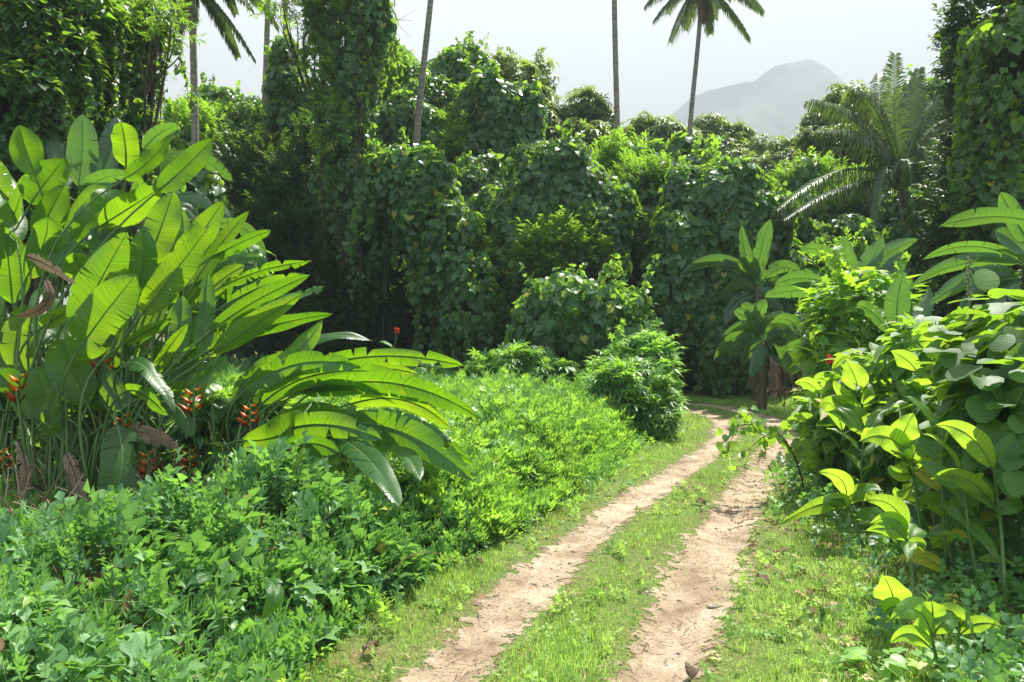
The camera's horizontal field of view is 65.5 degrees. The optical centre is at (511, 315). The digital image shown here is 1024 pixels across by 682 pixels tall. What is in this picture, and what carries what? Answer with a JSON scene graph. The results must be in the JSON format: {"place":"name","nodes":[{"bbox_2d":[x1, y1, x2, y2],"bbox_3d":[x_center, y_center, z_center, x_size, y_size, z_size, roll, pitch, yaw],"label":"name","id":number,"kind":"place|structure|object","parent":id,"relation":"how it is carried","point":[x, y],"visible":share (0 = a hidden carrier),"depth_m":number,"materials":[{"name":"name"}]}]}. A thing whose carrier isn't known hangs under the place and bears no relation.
{"place":"outdoors","nodes":[
{"label":"outdoors","id":0,"kind":"place"},
{"bbox_2d":[7,0,990,315],"label":"sky","id":1,"kind":"structure","parent":0,"point":[854,39],"materials":[{"name":"white"}]},
{"bbox_2d":[3,316,1023,681],"bbox_3d":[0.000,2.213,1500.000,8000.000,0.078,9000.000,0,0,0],"label":"ground","id":2,"kind":"structure","parent":0,"point":[487,588],"depth_m":6.27,"materials":[{"name":"green plant"}]},
{"bbox_2d":[0,0,133,439],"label":"vine tree","id":3,"kind":"object","parent":2,"relation":"on","point":[47,47],"visible":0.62,"depth_m":13.50,"materials":[{"name":"green plant"}]},
{"bbox_2d":[0,366,197,488],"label":"creeper tangle","id":4,"kind":"object","parent":2,"relation":"on","point":[13,416],"visible":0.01,"depth_m":9.81,"materials":[{"name":"green plant"}]},
{"bbox_2d":[0,122,212,482],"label":"heliconia clump","id":5,"kind":"object","parent":2,"relation":"on","point":[50,238],"visible":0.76,"depth_m":9.91,"materials":[{"name":"green plant"}]},
{"bbox_2d":[63,0,200,353],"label":"vine tree","id":6,"kind":"object","parent":2,"relation":"on","point":[131,99],"visible":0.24,"depth_m":15.41,"materials":[{"name":"green plant"}]},
{"bbox_2d":[7,112,275,362],"bbox_3d":[-9.266,-1.477,18.770,7.737,7.616,4.644,0,0,0],"label":"vine tree","id":7,"kind":"object","parent":2,"relation":"on","point":[213,187],"visible":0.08,"depth_m":18.50,"materials":[{"name":"green plant"}]},
{"bbox_2d":[43,114,265,353],"bbox_3d":[-5.908,-0.566,13.077,3.754,5.534,0.815,0,0,0],"label":"banana plant","id":8,"kind":"object","parent":2,"relation":"on","point":[93,164],"visible":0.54,"depth_m":12.97,"materials":[{"name":"green plant"}]},
{"bbox_2d":[121,0,205,219],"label":"clump","id":9,"kind":"object","parent":2,"relation":"on","point":[167,57],"visible":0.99,"depth_m":15.11,"materials":[{"name":"green plant"}]},
{"bbox_2d":[64,136,308,349],"bbox_3d":[-10.839,-3.823,34.291,27.237,12.351,11.083,0,0,0],"label":"leafy tree","id":10,"kind":"object","parent":2,"relation":"on","point":[68,292],"visible":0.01,"depth_m":33.91,"materials":[{"name":"green plant"}]},
{"bbox_2d":[117,0,278,144],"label":"coconut palm","id":11,"kind":"object","parent":2,"relation":"on","point":[224,23],"visible":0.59,"depth_m":25.35,"materials":[{"name":"green plant"}]},
{"bbox_2d":[0,191,409,534],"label":"heliconia clump","id":12,"kind":"object","parent":2,"relation":"on","point":[106,383],"visible":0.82,"depth_m":8.58,"materials":[{"name":"green plant"}]},
{"bbox_2d":[155,72,268,352],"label":"vine tree","id":13,"kind":"object","parent":2,"relation":"on","point":[220,108],"visible":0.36,"depth_m":29.32,"materials":[{"name":"green plant"}]},
{"bbox_2d":[130,383,311,494],"bbox_3d":[-3.155,1.488,8.812,1.724,1.650,1.775,0,0,0],"label":"clump","id":14,"kind":"object","parent":2,"relation":"on","point":[203,413],"visible":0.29,"depth_m":8.66,"materials":[{"name":"green plant"}]},
{"bbox_2d":[262,0,270,105],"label":"coconut palm","id":15,"kind":"object","parent":2,"relation":"on","point":[266,38],"visible":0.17,"depth_m":29.91,"materials":[{"name":"grey plant"}]},
{"bbox_2d":[205,122,338,361],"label":"leafy tree","id":16,"kind":"object","parent":2,"relation":"on","point":[263,193],"visible":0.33,"depth_m":24.75,"materials":[{"name":"green plant"}]},
{"bbox_2d":[0,428,553,681],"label":"creeper ground cover","id":17,"kind":"object","parent":2,"relation":"on","point":[158,549],"visible":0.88,"depth_m":5.55,"materials":[{"name":"green plant"}]},
{"bbox_2d":[192,571,218,585],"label":"broad leaf","id":18,"kind":"object","parent":17,"relation":"on","point":[200,578],"visible":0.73,"depth_m":5.20,"materials":[{"name":"green plant"}]},
{"bbox_2d":[257,576,283,619],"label":"broad leaf","id":19,"kind":"object","parent":17,"relation":"on","point":[274,590],"visible":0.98,"depth_m":5.00,"materials":[{"name":"green plant"}]},
{"bbox_2d":[283,1,287,348],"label":"coconut palm","id":20,"kind":"object","parent":2,"relation":"on","point":[285,27],"visible":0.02,"depth_m":32.92,"materials":[{"name":"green plant"}]},
{"bbox_2d":[258,30,313,160],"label":"vine tree","id":21,"kind":"object","parent":2,"relation":"on","point":[283,90],"visible":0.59,"depth_m":27.42,"materials":[{"name":"green plant"}]},
{"bbox_2d":[246,0,351,153],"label":"clump","id":22,"kind":"object","parent":2,"relation":"on","point":[297,3],"visible":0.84,"depth_m":23.58,"materials":[{"name":"green plant"}]},
{"bbox_2d":[0,363,649,544],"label":"weeds","id":23,"kind":"object","parent":2,"relation":"on","point":[558,433],"visible":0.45,"depth_m":9.65,"materials":[{"name":"green plant"}]},
{"bbox_2d":[194,320,481,507],"bbox_3d":[-1.708,1.124,8.343,3.571,2.164,2.171,0,0,30],"label":"heliconia clump","id":24,"kind":"object","parent":2,"relation":"on","point":[305,369],"visible":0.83,"depth_m":8.12,"materials":[{"name":"green plant"}]},
{"bbox_2d":[276,106,407,324],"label":"vine tree","id":25,"kind":"object","parent":2,"relation":"on","point":[367,259],"visible":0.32,"depth_m":23.67,"materials":[{"name":"green plant"}]},
{"bbox_2d":[281,0,416,349],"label":"vine tree","id":26,"kind":"object","parent":2,"relation":"on","point":[353,75],"visible":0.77,"depth_m":23.43,"materials":[{"name":"green plant"}]},
{"bbox_2d":[253,207,458,366],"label":"leafy tree","id":27,"kind":"object","parent":2,"relation":"on","point":[403,318],"visible":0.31,"depth_m":23.38,"materials":[{"name":"green plant"}]},
{"bbox_2d":[362,640,378,654],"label":"dead leaf","id":28,"kind":"object","parent":2,"relation":"on","point":[374,643],"visible":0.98,"depth_m":5.17,"materials":[{"name":"brown plant"}]},
{"bbox_2d":[380,327,442,383],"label":"canna plant","id":29,"kind":"object","parent":2,"relation":"on","point":[432,368],"visible":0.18,"depth_m":15.69,"materials":[{"name":"green plant"}]},
{"bbox_2d":[368,44,463,163],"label":"vine tree","id":30,"kind":"object","parent":2,"relation":"on","point":[396,105],"visible":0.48,"depth_m":28.34,"materials":[{"name":"green plant"}]},
{"bbox_2d":[412,0,432,146],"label":"coconut palm","id":31,"kind":"object","parent":2,"relation":"on","point":[419,103],"visible":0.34,"depth_m":27.16,"materials":[{"name":"grey plant"}]},
{"bbox_2d":[339,126,505,370],"bbox_3d":[-2.579,-1.622,22.918,5.255,7.911,2.856,0,0,21],"label":"vine tree","id":32,"kind":"object","parent":2,"relation":"on","point":[412,195],"visible":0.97,"depth_m":22.17,"materials":[{"name":"green plant"}]},
{"bbox_2d":[208,423,687,681],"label":"weeds","id":33,"kind":"object","parent":2,"relation":"on","point":[379,602],"visible":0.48,"depth_m":6.68,"materials":[{"name":"green plant"}]},
{"bbox_2d":[427,30,495,105],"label":"vine tree","id":34,"kind":"object","parent":2,"relation":"on","point":[449,65],"visible":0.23,"depth_m":32.19,"materials":[{"name":"green plant"}]},
{"bbox_2d":[465,556,482,562],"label":"dead leaf","id":35,"kind":"object","parent":2,"relation":"on","point":[480,559],"visible":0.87,"depth_m":7.01,"materials":[{"name":"brown plant"}]},
{"bbox_2d":[427,149,530,366],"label":"vine tree","id":36,"kind":"object","parent":2,"relation":"on","point":[480,179],"visible":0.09,"depth_m":24.65,"materials":[{"name":"green plant"}]},
{"bbox_2d":[437,59,547,185],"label":"vine tree","id":37,"kind":"object","parent":2,"relation":"on","point":[494,111],"visible":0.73,"depth_m":27.67,"materials":[{"name":"green plant"}]},
{"bbox_2d":[454,338,585,385],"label":"cassava shrub","id":38,"kind":"object","parent":2,"relation":"on","point":[526,359],"visible":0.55,"depth_m":17.94,"materials":[{"name":"green plant"}]},
{"bbox_2d":[484,43,568,129],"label":"leafy tree","id":39,"kind":"object","parent":2,"relation":"on","point":[511,65],"visible":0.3,"depth_m":35.60,"materials":[{"name":"green plant"}]},
{"bbox_2d":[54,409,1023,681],"bbox_3d":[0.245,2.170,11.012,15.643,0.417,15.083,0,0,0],"label":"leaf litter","id":40,"kind":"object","parent":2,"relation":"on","point":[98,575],"visible":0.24,"depth_m":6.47,"materials":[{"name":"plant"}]},
{"bbox_2d":[472,117,641,379],"bbox_3d":[1.222,-1.753,23.278,5.244,8.165,4.553,0,0,0],"label":"vine tree","id":41,"kind":"object","parent":2,"relation":"on","point":[564,201],"visible":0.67,"depth_m":22.58,"materials":[{"name":"green plant"}]},
{"bbox_2d":[544,84,621,149],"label":"leafy tree","id":42,"kind":"object","parent":2,"relation":"on","point":[596,114],"visible":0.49,"depth_m":35.25,"materials":[{"name":"green plant"}]},
{"bbox_2d":[504,253,668,376],"bbox_3d":[1.823,0.395,19.806,4.031,3.881,2.777,0,0,0],"label":"leafy bush","id":43,"kind":"object","parent":2,"relation":"on","point":[567,314],"visible":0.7,"depth_m":19.19,"materials":[{"name":"green plant"}]},
{"bbox_2d":[461,260,711,391],"bbox_3d":[1.947,-0.575,24.801,9.848,6.989,5.509,0,0,0],"label":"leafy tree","id":44,"kind":"object","parent":2,"relation":"on","point":[685,387],"visible":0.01,"depth_m":23.03,"materials":[{"name":"green plant"}]},
{"bbox_2d":[177,353,1023,681],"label":"undergrowth","id":45,"kind":"object","parent":2,"relation":"on","point":[1001,647],"visible":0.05,"depth_m":5.93,"materials":[{"name":"green plant"}]},
{"bbox_2d":[612,0,619,131],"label":"coconut palm","id":46,"kind":"object","parent":2,"relation":"on","point":[615,67],"visible":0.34,"depth_m":28.92,"materials":[{"name":"grey plant"}]},
{"bbox_2d":[577,317,689,412],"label":"cassava shrub","id":47,"kind":"object","parent":2,"relation":"on","point":[656,346],"visible":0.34,"depth_m":16.70,"materials":[{"name":"green plant"}]},
{"bbox_2d":[578,351,690,441],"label":"cassava shrub","id":48,"kind":"object","parent":2,"relation":"on","point":[633,382],"visible":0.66,"depth_m":14.26,"materials":[{"name":"green plant"}]},
{"bbox_2d":[609,149,694,390],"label":"vine tree","id":49,"kind":"object","parent":2,"relation":"on","point":[639,248],"visible":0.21,"depth_m":24.51,"materials":[{"name":"green plant"}]},
{"bbox_2d":[578,124,728,205],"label":"vine tree","id":50,"kind":"object","parent":2,"relation":"on","point":[692,151],"visible":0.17,"depth_m":26.23,"materials":[{"name":"green plant"}]},
{"bbox_2d":[620,110,702,146],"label":"leafy tree","id":51,"kind":"object","parent":2,"relation":"on","point":[664,127],"visible":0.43,"depth_m":43.04,"materials":[{"name":"green plant"}]},
{"bbox_2d":[644,0,764,136],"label":"coconut palm","id":52,"kind":"object","parent":2,"relation":"on","point":[707,12],"visible":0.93,"depth_m":36.09,"materials":[{"name":"green plant"}]},
{"bbox_2d":[637,133,806,397],"bbox_3d":[6.006,-1.451,22.735,5.134,7.621,3.758,0,0,0],"label":"vine tree","id":53,"kind":"object","parent":2,"relation":"on","point":[711,207],"visible":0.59,"depth_m":21.81,"materials":[{"name":"green plant"}]},
{"bbox_2d":[687,112,774,163],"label":"leafy tree","id":54,"kind":"object","parent":2,"relation":"on","point":[742,139],"visible":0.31,"depth_m":48.75,"materials":[{"name":"green plant"}]},
{"bbox_2d":[682,219,799,400],"bbox_3d":[5.893,-0.125,20.513,2.948,4.652,1.024,0,0,0],"label":"banana plant","id":55,"kind":"object","parent":2,"relation":"on","point":[749,266],"visible":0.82,"depth_m":20.43,"materials":[{"name":"green plant"}]},
{"bbox_2d":[713,299,797,409],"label":"banana plant","id":56,"kind":"object","parent":2,"relation":"on","point":[754,328],"visible":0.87,"depth_m":18.50,"materials":[{"name":"green plant"}]},
{"bbox_2d":[715,405,805,491],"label":"vine branch","id":57,"kind":"object","parent":2,"relation":"on","point":[770,433],"visible":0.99,"depth_m":9.48,"materials":[{"name":"green plant"}]},
{"bbox_2d":[756,572,769,583],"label":"dead leaf","id":58,"kind":"object","parent":2,"relation":"on","point":[765,577],"visible":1,"depth_m":6.50,"materials":[{"name":"brown plant"}]},
{"bbox_2d":[758,130,799,174],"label":"leafy tree","id":59,"kind":"object","parent":2,"relation":"on","point":[776,153],"visible":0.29,"depth_m":43.07,"materials":[{"name":"green plant"}]},
{"bbox_2d":[771,311,827,401],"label":"banana plant","id":60,"kind":"object","parent":2,"relation":"on","point":[791,320],"visible":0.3,"depth_m":17.77,"materials":[{"name":"green plant"}]},
{"bbox_2d":[793,377,839,492],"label":"canna plant","id":61,"kind":"object","parent":2,"relation":"on","point":[811,461],"visible":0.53,"depth_m":9.54,"materials":[{"name":"green plant"}]},
{"bbox_2d":[813,596,832,625],"bbox_3d":[2.205,2.099,5.646,0.171,0.203,0.096,0,0,29],"label":"ground sprout","id":62,"kind":"object","parent":2,"relation":"on","point":[821,610],"visible":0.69,"depth_m":5.63,"materials":[{"name":"green plant"}]},
{"bbox_2d":[779,469,882,546],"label":"canna plant","id":63,"kind":"object","parent":2,"relation":"on","point":[849,490],"visible":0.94,"depth_m":7.53,"materials":[{"name":"green plant"}]},
{"bbox_2d":[788,79,885,174],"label":"leafy tree","id":64,"kind":"object","parent":2,"relation":"on","point":[810,128],"visible":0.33,"depth_m":35.11,"materials":[{"name":"green plant"}]},
{"bbox_2d":[814,349,862,390],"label":"canna plant","id":65,"kind":"object","parent":2,"relation":"on","point":[820,378],"visible":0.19,"depth_m":10.26,"materials":[{"name":"green plant"}]},
{"bbox_2d":[765,235,917,346],"bbox_3d":[6.908,0.272,16.579,3.083,3.857,0.683,0,0,5],"label":"banana plant","id":66,"kind":"object","parent":2,"relation":"on","point":[880,254],"visible":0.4,"depth_m":16.51,"materials":[{"name":"green plant"}]},
{"bbox_2d":[768,145,923,378],"bbox_3d":[10.409,-1.671,24.280,6.043,8.054,8.045,0,0,27],"label":"vine tree","id":67,"kind":"object","parent":2,"relation":"on","point":[850,222],"visible":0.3,"depth_m":24.97,"materials":[{"name":"green plant"}]},
{"bbox_2d":[819,360,886,493],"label":"canna plant","id":68,"kind":"object","parent":2,"relation":"on","point":[855,376],"visible":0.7,"depth_m":8.54,"materials":[{"name":"green plant"}]},
{"bbox_2d":[827,406,884,532],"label":"canna plant","id":69,"kind":"object","parent":2,"relation":"on","point":[874,418],"visible":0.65,"depth_m":8.07,"materials":[{"name":"green plant"}]},
{"bbox_2d":[765,151,956,257],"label":"leafy tree","id":70,"kind":"object","parent":2,"relation":"on","point":[770,173],"visible":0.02,"depth_m":34.91,"materials":[{"name":"green plant"}]},
{"bbox_2d":[786,245,936,438],"bbox_3d":[5.382,0.585,12.326,2.583,3.470,3.028,0,0,0],"label":"lobed leaf shrub","id":71,"kind":"object","parent":2,"relation":"on","point":[846,295],"visible":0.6,"depth_m":12.28,"materials":[{"name":"green plant"}]},
{"bbox_2d":[772,51,952,315],"bbox_3d":[10.282,-2.705,22.190,6.912,9.813,3.071,0,0,-39],"label":"young palm","id":72,"kind":"object","parent":2,"relation":"on","point":[894,163],"visible":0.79,"depth_m":22.24,"materials":[{"name":"green plant"}]},
{"bbox_2d":[829,646,918,681],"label":"ground sprout","id":73,"kind":"object","parent":2,"relation":"on","point":[894,662],"visible":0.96,"depth_m":4.89,"materials":[{"name":"green plant"}]},
{"bbox_2d":[791,220,956,385],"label":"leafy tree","id":74,"kind":"object","parent":2,"relation":"on","point":[942,315],"depth_m":22.93,"materials":[{"name":"green plant"}]},
{"bbox_2d":[800,426,950,502],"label":"leafy bush","id":75,"kind":"object","parent":2,"relation":"on","point":[873,477],"visible":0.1,"depth_m":8.70,"materials":[{"name":"green plant"}]},
{"bbox_2d":[873,574,911,643],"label":"canna plant","id":76,"kind":"object","parent":2,"relation":"on","point":[891,593],"visible":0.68,"depth_m":5.29,"materials":[{"name":"green plant"}]},
{"bbox_2d":[857,275,934,331],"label":"banana plant","id":77,"kind":"object","parent":2,"relation":"on","point":[898,294],"visible":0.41,"depth_m":10.19,"materials":[{"name":"green plant"}]},
{"bbox_2d":[866,494,926,595],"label":"canna plant","id":78,"kind":"object","parent":2,"relation":"on","point":[892,521],"visible":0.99,"depth_m":5.80,"materials":[{"name":"green plant"}]},
{"bbox_2d":[787,301,1023,499],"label":"vine covered shrub","id":79,"kind":"object","parent":2,"relation":"on","point":[877,363],"visible":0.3,"depth_m":9.09,"materials":[{"name":"green plant"}]},
{"bbox_2d":[860,413,951,573],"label":"canna plant","id":80,"kind":"object","parent":2,"relation":"on","point":[897,437],"visible":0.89,"depth_m":6.64,"materials":[{"name":"green plant"}]},
{"bbox_2d":[873,190,946,383],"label":"vine tree","id":81,"kind":"object","parent":2,"relation":"on","point":[900,230],"visible":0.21,"depth_m":21.82,"materials":[{"name":"green plant"}]},
{"bbox_2d":[886,375,937,517],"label":"canna plant","id":82,"kind":"object","parent":2,"relation":"on","point":[915,387],"visible":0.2,"depth_m":8.24,"materials":[{"name":"green plant"}]},
{"bbox_2d":[873,64,952,197],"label":"vine tree","id":83,"kind":"object","parent":2,"relation":"on","point":[929,81],"visible":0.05,"depth_m":29.26,"materials":[{"name":"green plant"}]},
{"bbox_2d":[875,646,961,681],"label":"ground sprout","id":84,"kind":"object","parent":2,"relation":"on","point":[922,666],"visible":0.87,"depth_m":4.81,"materials":[{"name":"green plant"}]},
{"bbox_2d":[891,331,946,392],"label":"canna plant","id":85,"kind":"object","parent":2,"relation":"on","point":[906,359],"visible":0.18,"depth_m":7.76,"materials":[{"name":"green plant"}]},
{"bbox_2d":[890,596,961,666],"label":"canna plant","id":86,"kind":"object","parent":2,"relation":"on","point":[932,618],"visible":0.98,"depth_m":4.81,"materials":[{"name":"green plant"}]},
{"bbox_2d":[901,430,952,551],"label":"canna plant","id":87,"kind":"object","parent":2,"relation":"on","point":[924,488],"visible":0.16,"depth_m":7.30,"materials":[{"name":"green plant"}]},
{"bbox_2d":[905,396,967,580],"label":"canna plant","id":88,"kind":"object","parent":2,"relation":"on","point":[925,444],"visible":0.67,"depth_m":6.56,"materials":[{"name":"green plant"}]},
{"bbox_2d":[898,491,992,592],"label":"canna plant","id":89,"kind":"object","parent":2,"relation":"on","point":[925,558],"visible":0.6,"depth_m":6.63,"materials":[{"name":"green plant"}]},
{"bbox_2d":[927,253,976,517],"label":"canna plant","id":90,"kind":"object","parent":2,"relation":"on","point":[946,345],"visible":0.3,"depth_m":7.38,"materials":[{"name":"green plant"}]},
{"bbox_2d":[926,420,991,528],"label":"canna plant","id":91,"kind":"object","parent":2,"relation":"on","point":[987,526],"visible":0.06,"depth_m":7.02,"materials":[{"name":"green plant"}]},
{"bbox_2d":[905,269,1023,585],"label":"vine covered shrub","id":92,"kind":"object","parent":2,"relation":"on","point":[985,364],"visible":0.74,"depth_m":6.52,"materials":[{"name":"green plant"}]},
{"bbox_2d":[908,0,1023,326],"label":"leafy tree","id":93,"kind":"object","parent":2,"relation":"on","point":[947,34],"visible":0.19,"depth_m":20.18,"materials":[{"name":"green plant"}]},
{"bbox_2d":[919,434,1012,601],"bbox_3d":[3.530,1.561,6.194,0.624,1.287,0.502,0,0,18],"label":"canna plant","id":94,"kind":"object","parent":2,"relation":"on","point":[932,468],"visible":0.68,"depth_m":6.21,"materials":[{"name":"green plant"}]},
{"bbox_2d":[911,192,1023,308],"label":"banana plant","id":95,"kind":"object","parent":2,"relation":"on","point":[988,255],"visible":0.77,"depth_m":10.43,"materials":[{"name":"green plant"}]},
{"bbox_2d":[941,602,1002,667],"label":"canna plant","id":96,"kind":"object","parent":2,"relation":"on","point":[968,623],"visible":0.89,"depth_m":4.85,"materials":[{"name":"green plant"}]},
{"bbox_2d":[931,420,1023,608],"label":"canna plant","id":97,"kind":"object","parent":2,"relation":"on","point":[976,443],"visible":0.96,"depth_m":5.96,"materials":[{"name":"green plant"}]},
{"bbox_2d":[938,3,1023,301],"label":"vine tree","id":98,"kind":"object","parent":2,"relation":"on","point":[994,176],"visible":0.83,"depth_m":18.07,"materials":[{"name":"green plant"}]},
{"bbox_2d":[1017,521,1023,576],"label":"canna plant","id":99,"kind":"object","parent":2,"relation":"on","point":[1020,531],"visible":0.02,"depth_m":6.70,"materials":[{"name":"green plant"}]},
{"bbox_2d":[385,403,797,681],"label":"dirt track","id":100,"kind":"structure","parent":0,"point":[669,614],"depth_m":6.58,"materials":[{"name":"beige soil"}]},
{"bbox_2d":[685,662,698,678],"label":"dead leaf","id":101,"kind":"object","parent":100,"relation":"on","point":[692,673],"visible":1,"depth_m":4.79,"materials":[{"name":"brown plant"}]},
{"bbox_2d":[695,497,705,504],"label":"dead leaf","id":102,"kind":"object","parent":100,"relation":"on","point":[700,499],"visible":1,"depth_m":9.20,"materials":[{"name":"brown plant"}]},
{"bbox_2d":[706,604,722,607],"bbox_3d":[1.539,2.203,6.040,0.133,0.024,0.069,0,0,0],"label":"stone","id":103,"kind":"object","parent":100,"relation":"on","point":[713,605],"visible":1,"depth_m":6.03,"materials":[{"name":"beige stone"}]},
{"bbox_2d":[655,59,877,142],"bbox_3d":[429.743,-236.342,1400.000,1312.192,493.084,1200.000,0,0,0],"label":"mountain","id":104,"kind":"structure","parent":0,"point":[772,101],"depth_m":1443.86,"materials":[{"name":"grey stone"}]}
]}

